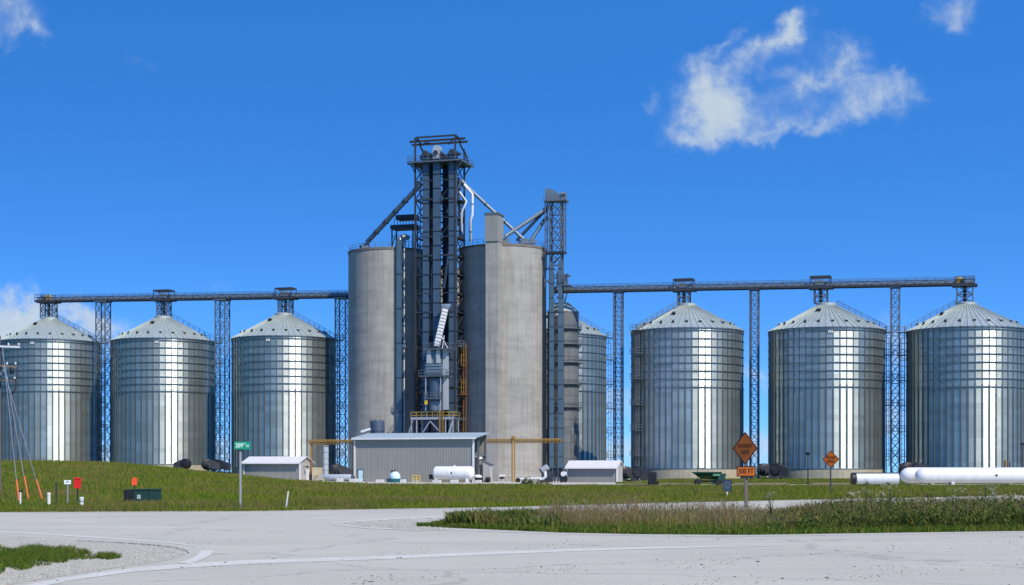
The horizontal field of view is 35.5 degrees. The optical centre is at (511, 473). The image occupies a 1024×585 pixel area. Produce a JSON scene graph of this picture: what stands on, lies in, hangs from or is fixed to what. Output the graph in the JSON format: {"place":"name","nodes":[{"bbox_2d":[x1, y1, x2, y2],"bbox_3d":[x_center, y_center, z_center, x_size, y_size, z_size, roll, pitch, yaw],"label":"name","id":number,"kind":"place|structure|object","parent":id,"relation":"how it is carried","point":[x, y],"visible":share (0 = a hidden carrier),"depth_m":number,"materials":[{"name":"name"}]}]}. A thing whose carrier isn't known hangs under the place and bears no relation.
{"place":"outdoors","nodes":[
{"label":"outdoors","id":0,"kind":"place"},
{"bbox_2d":[234,474,646,484],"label":"gravel yard","id":1,"kind":"structure","parent":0,"point":[558,483],"depth_m":267.03,"materials":[{"name":"gravel"}]},
{"bbox_2d":[242,456,314,479],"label":"storage shed","id":2,"kind":"structure","parent":1,"relation":"on","point":[293,467],"depth_m":280.65,"materials":[{"name":"grey"}]},
{"bbox_2d":[308,439,353,479],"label":"pipe rack","id":3,"kind":"object","parent":1,"relation":"on","point":[324,441],"visible":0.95,"depth_m":281.62,"materials":[{"name":"metal"}]},
{"bbox_2d":[321,445,354,480],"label":"fan duct","id":4,"kind":"object","parent":1,"relation":"on","point":[326,475],"visible":0.92,"depth_m":278.41,"materials":[{"name":"metal"}]},
{"bbox_2d":[334,297,347,466],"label":"lattice tower","id":5,"kind":"structure","parent":1,"relation":"on","point":[339,363],"depth_m":338.80,"materials":[{"name":"metal"}]},
{"bbox_2d":[348,242,422,468],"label":"concrete silo","id":6,"kind":"object","parent":1,"relation":"on","point":[372,333],"visible":0.69,"depth_m":326.02,"materials":[{"name":"concrete"}]},
{"bbox_2d":[390,214,419,247],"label":"filter platform","id":7,"kind":"structure","parent":6,"relation":"on","point":[403,226],"depth_m":328.35,"materials":[{"name":"metal"}]},
{"bbox_2d":[387,470,400,481],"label":"poly tank","id":8,"kind":"object","parent":1,"relation":"on","point":[394,476],"visible":0.96,"depth_m":270.21,"materials":[{"name":"plastic"}]},
{"bbox_2d":[396,234,409,432],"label":"downspout","id":9,"kind":"object","parent":1,"relation":"on","point":[399,308],"visible":0.89,"depth_m":324.20,"materials":[{"name":"metal"}]},
{"bbox_2d":[403,242,405,432],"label":"conduit","id":10,"kind":"object","parent":9,"relation":"attached to","point":[404,347],"visible":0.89,"depth_m":324.81,"materials":[{"name":"white metal"}]},
{"bbox_2d":[416,270,422,431],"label":"pipe bundle","id":11,"kind":"object","parent":1,"relation":"on","point":[419,392],"visible":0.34,"depth_m":325.71,"materials":[{"name":"metal"}]},
{"bbox_2d":[351,432,489,481],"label":"grey shed","id":12,"kind":"structure","parent":1,"relation":"on","point":[406,456],"depth_m":277.30,"materials":[{"name":"metal"}]},
{"bbox_2d":[358,469,363,481],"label":"door","id":13,"kind":"structure","parent":12,"relation":"in","point":[360,471],"depth_m":279.50,"materials":[{"name":"white paint"}]},
{"bbox_2d":[420,150,432,432],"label":"bucket elevator","id":14,"kind":"object","parent":1,"relation":"on","point":[426,250],"visible":0.78,"depth_m":319.80,"materials":[{"name":"black paint"}]},
{"bbox_2d":[430,158,432,432],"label":"bucket elevator","id":15,"kind":"object","parent":1,"relation":"on","point":[431,248],"visible":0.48,"depth_m":322.40,"materials":[{"name":"black paint"}]},
{"bbox_2d":[408,410,458,432],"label":"equipment platform","id":16,"kind":"structure","parent":1,"relation":"on","point":[451,428],"depth_m":314.47,"materials":[{"name":"grey metal"}]},
{"bbox_2d":[419,342,454,410],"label":"scale hopper","id":17,"kind":"object","parent":16,"relation":"on","point":[438,366],"visible":1,"depth_m":315.52,"materials":[{"name":"metal"}]},
{"bbox_2d":[435,304,450,351],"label":"covered chute","id":18,"kind":"object","parent":17,"relation":"on","point":[441,323],"visible":1,"depth_m":316.55,"materials":[{"name":"white paint"}]},
{"bbox_2d":[433,145,444,432],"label":"bucket elevator","id":19,"kind":"object","parent":1,"relation":"on","point":[437,231],"visible":0.72,"depth_m":318.91,"materials":[{"name":"black paint"}]},
{"bbox_2d":[407,134,473,432],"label":"elevator tower","id":20,"kind":"structure","parent":1,"relation":"on","point":[463,164],"depth_m":320.37,"materials":[{"name":"metal"}]},
{"bbox_2d":[365,182,422,243],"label":"grain spout","id":21,"kind":"object","parent":20,"relation":"attached to","point":[390,216],"visible":1,"depth_m":323.56,"materials":[{"name":"metal"}]},
{"bbox_2d":[459,192,466,237],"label":"white duct","id":22,"kind":"object","parent":20,"relation":"attached to","point":[463,197],"visible":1,"depth_m":320.41,"materials":[{"name":"white metal"}]},
{"bbox_2d":[463,184,473,241],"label":"white duct","id":23,"kind":"object","parent":20,"relation":"attached to","point":[472,209],"visible":1,"depth_m":319.86,"materials":[{"name":"metal"}]},
{"bbox_2d":[462,179,523,238],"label":"grain spout","id":24,"kind":"object","parent":20,"relation":"attached to","point":[491,209],"visible":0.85,"depth_m":321.51,"materials":[{"name":"metal"}]},
{"bbox_2d":[441,155,448,432],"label":"bucket elevator","id":25,"kind":"object","parent":1,"relation":"on","point":[445,205],"visible":0.41,"depth_m":321.53,"materials":[{"name":"black paint"}]},
{"bbox_2d":[429,465,474,482],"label":"propane tank","id":26,"kind":"object","parent":1,"relation":"on","point":[466,474],"visible":0.96,"depth_m":271.12,"materials":[{"name":"metal"}]},
{"bbox_2d":[446,149,460,432],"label":"bucket elevator","id":27,"kind":"object","parent":1,"relation":"on","point":[455,154],"visible":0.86,"depth_m":318.19,"materials":[{"name":"black paint"}]},
{"bbox_2d":[476,456,482,479],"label":"feed hopper","id":28,"kind":"object","parent":1,"relation":"on","point":[480,465],"visible":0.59,"depth_m":277.05,"materials":[{"name":"grey"}]},
{"bbox_2d":[482,460,493,481],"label":"grey lean to","id":29,"kind":"object","parent":1,"relation":"on","point":[487,471],"visible":0.96,"depth_m":276.04,"materials":[{"name":"metal"}]},
{"bbox_2d":[486,436,561,481],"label":"pipe rack","id":30,"kind":"object","parent":1,"relation":"on","point":[522,440],"visible":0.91,"depth_m":280.94,"materials":[{"name":"metal"}]},
{"bbox_2d":[515,477,541,481],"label":"portable auger","id":31,"kind":"object","parent":1,"relation":"on","point":[519,479],"visible":0.81,"depth_m":275.82,"materials":[{"name":"white paint"}]},
{"bbox_2d":[539,464,552,481],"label":"transfer blower","id":32,"kind":"object","parent":1,"relation":"on","point":[547,475],"visible":0.95,"depth_m":274.63,"materials":[{"name":"metal"}]},
{"bbox_2d":[543,188,571,480],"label":"lattice tower","id":33,"kind":"structure","parent":1,"relation":"on","point":[552,196],"depth_m":321.08,"materials":[{"name":"metal"}]},
{"bbox_2d":[504,205,548,237],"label":"grain spout","id":34,"kind":"object","parent":33,"relation":"attached to","point":[524,223],"visible":1,"depth_m":321.80,"materials":[{"name":"metal"}]},
{"bbox_2d":[516,210,547,240],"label":"grain spout","id":35,"kind":"object","parent":33,"relation":"attached to","point":[528,227],"visible":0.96,"depth_m":322.57,"materials":[{"name":"metal"}]},
{"bbox_2d":[531,216,546,237],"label":"grain spout","id":36,"kind":"object","parent":33,"relation":"attached to","point":[537,230],"visible":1,"depth_m":322.87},
{"bbox_2d":[549,467,565,481],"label":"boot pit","id":37,"kind":"object","parent":1,"relation":"on","point":[556,472],"visible":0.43,"depth_m":278.27,"materials":[{"name":"metal"}]},
{"bbox_2d":[546,302,581,480],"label":"holding bin","id":38,"kind":"object","parent":1,"relation":"on","point":[572,330],"visible":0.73,"depth_m":325.76,"materials":[{"name":"metal"}]},
{"bbox_2d":[565,460,624,481],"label":"storage shed","id":39,"kind":"structure","parent":1,"relation":"on","point":[597,471],"depth_m":274.91,"materials":[{"name":"grey"}]},
{"bbox_2d":[612,291,625,479],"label":"lattice tower","id":40,"kind":"structure","parent":1,"relation":"on","point":[621,404],"depth_m":322.00,"materials":[{"name":"metal"}]},
{"bbox_2d":[554,275,977,303],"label":"overhead conveyor","id":41,"kind":"object","parent":40,"relation":"on","point":[819,284],"visible":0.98,"depth_m":311.70,"materials":[{"name":"metal"}]},
{"bbox_2d":[0,495,1018,512],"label":"road shoulder","id":42,"kind":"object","parent":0,"point":[421,508],"visible":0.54,"depth_m":70.28},
{"bbox_2d":[0,459,1023,511],"bbox_3d":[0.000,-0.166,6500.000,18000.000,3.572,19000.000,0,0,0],"label":"ground","id":43,"kind":"structure","parent":0,"point":[53,482],"depth_m":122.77,"materials":[{"name":"green plant"}]},
{"bbox_2d":[0,336,19,492],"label":"utility pole","id":44,"kind":"object","parent":43,"relation":"on","point":[12,368],"visible":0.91,"depth_m":96.80,"materials":[{"name":"grey wood"}]},
{"bbox_2d":[2,347,18,498],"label":"guy wire","id":45,"kind":"object","parent":44,"relation":"attached to","point":[12,440],"visible":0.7,"depth_m":86.98,"materials":[{"name":"metal"}]},
{"bbox_2d":[2,364,42,499],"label":"guy wire","id":46,"kind":"object","parent":44,"relation":"attached to","point":[27,450],"visible":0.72,"depth_m":87.51,"materials":[{"name":"metal"}]},
{"bbox_2d":[2,352,28,497],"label":"guy wire","id":47,"kind":"object","parent":43,"relation":"attached to","point":[18,444],"visible":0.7,"depth_m":88.36,"materials":[{"name":"metal"}]},
{"bbox_2d":[1,315,107,461],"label":"grain bin","id":48,"kind":"object","parent":43,"relation":"on","point":[53,394],"visible":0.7,"depth_m":351.22,"materials":[{"name":"metal"}]},
{"bbox_2d":[64,480,70,502],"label":"white sign","id":49,"kind":"object","parent":43,"relation":"on","point":[67,482],"visible":0.91,"depth_m":79.97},
{"bbox_2d":[74,478,80,501],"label":"red marker","id":50,"kind":"object","parent":43,"relation":"on","point":[77,483],"visible":0.88,"depth_m":79.96,"materials":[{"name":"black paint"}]},
{"bbox_2d":[94,301,111,461],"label":"lattice tower","id":51,"kind":"structure","parent":43,"relation":"on","point":[104,327],"depth_m":355.89,"materials":[{"name":"metal"}]},
{"bbox_2d":[34,287,347,317],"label":"overhead conveyor","id":52,"kind":"object","parent":51,"relation":"on","point":[164,299],"visible":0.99,"depth_m":350.44,"materials":[{"name":"metal"}]},
{"bbox_2d":[124,489,161,501],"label":"transformer box","id":53,"kind":"object","parent":43,"relation":"on","point":[142,494],"visible":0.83,"depth_m":82.00,"materials":[{"name":"green paint"}]},
{"bbox_2d":[110,314,222,470],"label":"grain bin","id":54,"kind":"object","parent":43,"relation":"on","point":[162,390],"visible":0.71,"depth_m":342.87,"materials":[{"name":"metal"}]},
{"bbox_2d":[173,459,190,468],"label":"aeration fan","id":55,"kind":"object","parent":43,"relation":"on","point":[185,463],"visible":0.82,"depth_m":333.44},
{"bbox_2d":[201,459,219,470],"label":"aeration fan","id":56,"kind":"object","parent":43,"relation":"on","point":[207,464],"visible":0.91,"depth_m":334.55},
{"bbox_2d":[213,459,230,472],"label":"aeration fan","id":57,"kind":"object","parent":43,"relation":"on","point":[224,465],"visible":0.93,"depth_m":335.94},
{"bbox_2d":[214,299,230,472],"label":"lattice tower","id":58,"kind":"structure","parent":43,"relation":"on","point":[224,338],"depth_m":347.29,"materials":[{"name":"metal"}]},
{"bbox_2d":[234,442,250,509],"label":"street sign","id":59,"kind":"object","parent":43,"relation":"on","point":[240,446],"visible":1,"depth_m":68.99,"materials":[{"name":"metal"}]},
{"bbox_2d":[230,311,343,477],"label":"grain bin","id":60,"kind":"object","parent":43,"relation":"on","point":[282,383],"visible":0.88,"depth_m":334.39,"materials":[{"name":"metal"}]},
{"bbox_2d":[329,464,351,474],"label":"aeration fan","id":61,"kind":"object","parent":43,"relation":"on","point":[337,469],"visible":0.73,"depth_m":314.29},
{"bbox_2d":[370,419,384,432],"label":"navy tank","id":62,"kind":"object","parent":43,"relation":"on","point":[377,426],"visible":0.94,"depth_m":289.36,"materials":[{"name":"plastic"}]},
{"bbox_2d":[441,268,458,432],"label":"concrete silo","id":63,"kind":"object","parent":43,"relation":"on","point":[457,347],"visible":0.02,"depth_m":342.65,"materials":[{"name":"concrete"}]},
{"bbox_2d":[459,212,546,480],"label":"concrete silo","id":64,"kind":"object","parent":43,"relation":"on","point":[503,304],"visible":0.85,"depth_m":319.04,"materials":[{"name":"concrete"}]},
{"bbox_2d":[459,343,467,432],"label":"caged ladder","id":65,"kind":"object","parent":64,"relation":"attached to","point":[463,387],"visible":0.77,"depth_m":320.93,"materials":[{"name":"metal"}]},
{"bbox_2d":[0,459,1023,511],"bbox_3d":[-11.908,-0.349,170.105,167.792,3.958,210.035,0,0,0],"label":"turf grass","id":66,"kind":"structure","parent":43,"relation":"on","point":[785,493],"depth_m":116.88,"materials":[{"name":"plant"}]},
{"bbox_2d":[546,310,612,463],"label":"grain bin","id":67,"kind":"object","parent":43,"relation":"on","point":[592,399],"visible":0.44,"depth_m":347.36,"materials":[{"name":"metal"}]},
{"bbox_2d":[623,466,640,480],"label":"aeration fan","id":68,"kind":"object","parent":43,"relation":"on","point":[627,471],"visible":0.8,"depth_m":311.13},
{"bbox_2d":[632,466,649,480],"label":"aeration fan","id":69,"kind":"object","parent":43,"relation":"on","point":[638,472],"visible":0.91,"depth_m":308.16},
{"bbox_2d":[648,472,658,485],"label":"waste bin","id":70,"kind":"object","parent":43,"relation":"on","point":[651,478],"visible":0.76,"depth_m":202.63,"materials":[{"name":"black paint"}]},
{"bbox_2d":[630,301,743,480],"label":"grain bin","id":71,"kind":"object","parent":43,"relation":"on","point":[687,399],"visible":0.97,"depth_m":308.54,"materials":[{"name":"metal"}]},
{"bbox_2d":[692,472,722,484],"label":"grain wagon","id":72,"kind":"object","parent":43,"relation":"on","point":[708,475],"visible":0.89,"depth_m":203.23,"materials":[{"name":"green paint"}]},
{"bbox_2d":[723,480,731,494],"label":"board sign","id":73,"kind":"object","parent":43,"relation":"on","point":[727,485],"visible":1,"depth_m":105.98,"materials":[{"name":"blue metal"}]},
{"bbox_2d":[733,432,757,506],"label":"warning sign","id":74,"kind":"object","parent":43,"relation":"on","point":[745,448],"visible":0.99,"depth_m":74.48,"materials":[{"name":"orange metal"}]},
{"bbox_2d":[748,289,759,477],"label":"lattice tower","id":75,"kind":"structure","parent":43,"relation":"on","point":[757,346],"depth_m":314.06,"materials":[{"name":"metal"}]},
{"bbox_2d":[756,463,779,478],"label":"aeration fan","id":76,"kind":"object","parent":43,"relation":"on","point":[762,469],"visible":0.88,"depth_m":301.15},
{"bbox_2d":[769,463,789,478],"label":"aeration fan","id":77,"kind":"object","parent":43,"relation":"on","point":[777,469],"visible":0.95,"depth_m":298.00},
{"bbox_2d":[804,452,811,484],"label":"lamp pole","id":78,"kind":"object","parent":43,"relation":"on","point":[807,453],"visible":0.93,"depth_m":195.95,"materials":[{"name":"metal"}]},
{"bbox_2d":[767,300,893,478],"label":"grain bin","id":79,"kind":"object","parent":43,"relation":"on","point":[826,378],"visible":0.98,"depth_m":300.71,"materials":[{"name":"metal"}]},
{"bbox_2d":[823,451,838,491],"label":"warning sign","id":80,"kind":"object","parent":43,"relation":"on","point":[830,458],"visible":1,"depth_m":117.99,"materials":[{"name":"metal"}]},
{"bbox_2d":[850,473,909,485],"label":"trailer tank","id":81,"kind":"object","parent":43,"relation":"on","point":[875,478],"visible":0.91,"depth_m":208.04,"materials":[{"name":"white metal"}]},
{"bbox_2d":[889,286,900,476],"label":"lattice tower","id":82,"kind":"structure","parent":43,"relation":"on","point":[898,288],"depth_m":305.45,"materials":[{"name":"metal"}]},
{"bbox_2d":[898,462,912,477],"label":"aeration fan","id":83,"kind":"object","parent":43,"relation":"on","point":[904,465],"visible":0.34,"depth_m":293.24},
{"bbox_2d":[911,462,929,466],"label":"aeration fan","id":84,"kind":"object","parent":43,"relation":"on","point":[917,464],"visible":0.23,"depth_m":291.15},
{"bbox_2d":[897,300,1023,466],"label":"grain bin","id":85,"kind":"object","parent":43,"relation":"on","point":[964,385],"visible":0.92,"depth_m":292.98,"materials":[{"name":"metal"}]},
{"bbox_2d":[0,496,1023,584],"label":"road","id":86,"kind":"structure","parent":0,"point":[299,546],"depth_m":31.45,"materials":[{"name":"concrete"}]},
{"bbox_2d":[0,538,187,584],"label":"gravel island","id":87,"kind":"structure","parent":86,"relation":"on","point":[99,543],"depth_m":32.19,"materials":[{"name":"gravel"}]},
{"bbox_2d":[0,542,122,573],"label":"corner grass","id":88,"kind":"structure","parent":87,"relation":"on","point":[23,558],"depth_m":29.70,"materials":[{"name":"plant"}]},
{"bbox_2d":[0,537,185,584],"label":"gravel stones","id":89,"kind":"object","parent":87,"relation":"on","point":[27,577],"visible":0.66,"depth_m":29.05,"materials":[{"name":"gravel"}]},
{"bbox_2d":[34,537,1022,584],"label":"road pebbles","id":90,"kind":"object","parent":86,"relation":"on","point":[590,570],"visible":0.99,"depth_m":27.28,"materials":[{"name":"stone"}]},
{"bbox_2d":[0,0,1023,472],"label":"sky","id":91,"kind":"structure","parent":0,"point":[181,146],"materials":[{"name":"blue"}]},
{"bbox_2d":[560,471,567,481],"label":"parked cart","id":92,"kind":"object","parent":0,"point":[564,477],"visible":1,"depth_m":273.53,"materials":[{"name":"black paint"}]},
{"bbox_2d":[336,517,1023,535],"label":"island apron","id":93,"kind":"object","parent":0,"point":[448,529],"visible":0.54,"depth_m":43.00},
{"bbox_2d":[333,517,447,529],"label":"apron stones","id":94,"kind":"object","parent":93,"relation":"on","point":[396,527],"visible":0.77,"depth_m":50.06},
{"bbox_2d":[415,508,1023,534],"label":"island grass","id":95,"kind":"structure","parent":0,"point":[710,528],"depth_m":43.83,"materials":[{"name":"plant"}]},
{"bbox_2d":[427,525,1022,534],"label":"grass","id":96,"kind":"structure","parent":0,"point":[765,533],"depth_m":42.81,"materials":[{"name":"plant"}]},
{"bbox_2d":[443,505,564,527],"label":"leafy weeds","id":97,"kind":"object","parent":96,"relation":"on","point":[504,516],"visible":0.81,"depth_m":47.01,"materials":[{"name":"green plant"}]},
{"bbox_2d":[536,494,775,528],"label":"dry weeds","id":98,"kind":"object","parent":96,"relation":"on","point":[663,518],"visible":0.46,"depth_m":47.64,"materials":[{"name":"plant"}]},
{"bbox_2d":[528,494,789,525],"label":"seed heads","id":99,"kind":"object","parent":96,"relation":"on","point":[660,507],"visible":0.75,"depth_m":48.77,"materials":[{"name":"plant"}]},
{"bbox_2d":[766,491,774,517],"bbox_3d":[8.086,1.099,49.966,0.316,1.083,0.357,0,0,-41],"label":"tall weed","id":100,"kind":"object","parent":96,"relation":"on","point":[773,492],"visible":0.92,"depth_m":49.97,"materials":[{"name":"green plant"}]},
{"bbox_2d":[846,490,860,509],"bbox_3d":[10.885,1.092,51.036,0.525,1.100,0.542,0,0,10],"label":"tall weed","id":101,"kind":"object","parent":96,"relation":"on","point":[852,498],"visible":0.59,"depth_m":51.00,"materials":[{"name":"green plant"}]},
{"bbox_2d":[944,487,969,507],"bbox_3d":[15.008,1.043,53.989,0.847,1.200,0.715,0,0,34],"label":"tall weed","id":102,"kind":"object","parent":96,"relation":"on","point":[958,496],"visible":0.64,"depth_m":53.92,"materials":[{"name":"green plant"}]},
{"bbox_2d":[978,482,998,508],"bbox_3d":[15.428,0.951,52.002,0.657,1.382,0.592,0,0,0],"label":"tall weed","id":103,"kind":"object","parent":96,"relation":"on","point":[985,483],"visible":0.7,"depth_m":51.99,"materials":[{"name":"green plant"}]},
{"bbox_2d":[616,478,907,483],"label":"grass","id":104,"kind":"structure","parent":0,"point":[751,480],"depth_m":272.29,"materials":[{"name":"plant"}]},
{"bbox_2d":[700,484,1023,484],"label":"gravel drive","id":105,"kind":"structure","parent":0,"point":[911,484],"depth_m":224.30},
{"bbox_2d":[711,474,725,483],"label":"green dumpster","id":106,"kind":"object","parent":105,"relation":"on","point":[722,477],"visible":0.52,"depth_m":224.27,"materials":[{"name":"paint"}]},
{"bbox_2d":[734,483,787,484],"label":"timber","id":107,"kind":"object","parent":105,"relation":"on","point":[760,483],"visible":0.64,"depth_m":213.74,"materials":[{"name":"brown wood"}]},
{"bbox_2d":[900,467,1023,484],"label":"bulk tank","id":108,"kind":"object","parent":105,"relation":"on","point":[907,475],"visible":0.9,"depth_m":216.52,"materials":[{"name":"metal"}]},
{"bbox_2d":[915,466,1023,484],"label":"bulk tank","id":109,"kind":"object","parent":105,"relation":"on","point":[951,476],"visible":0.98,"depth_m":212.03,"materials":[{"name":"metal"}]},
{"bbox_2d":[742,491,1023,531],"bbox_3d":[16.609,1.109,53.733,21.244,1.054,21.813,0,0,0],"label":"weed","id":110,"kind":"object","parent":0,"point":[854,519],"depth_m":45.84,"materials":[{"name":"plant"}]},
{"bbox_2d":[796,491,1023,512],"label":"flower heads","id":111,"kind":"object","parent":110,"relation":"attached to","point":[921,503],"visible":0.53,"depth_m":49.60,"materials":[{"name":"plant"}]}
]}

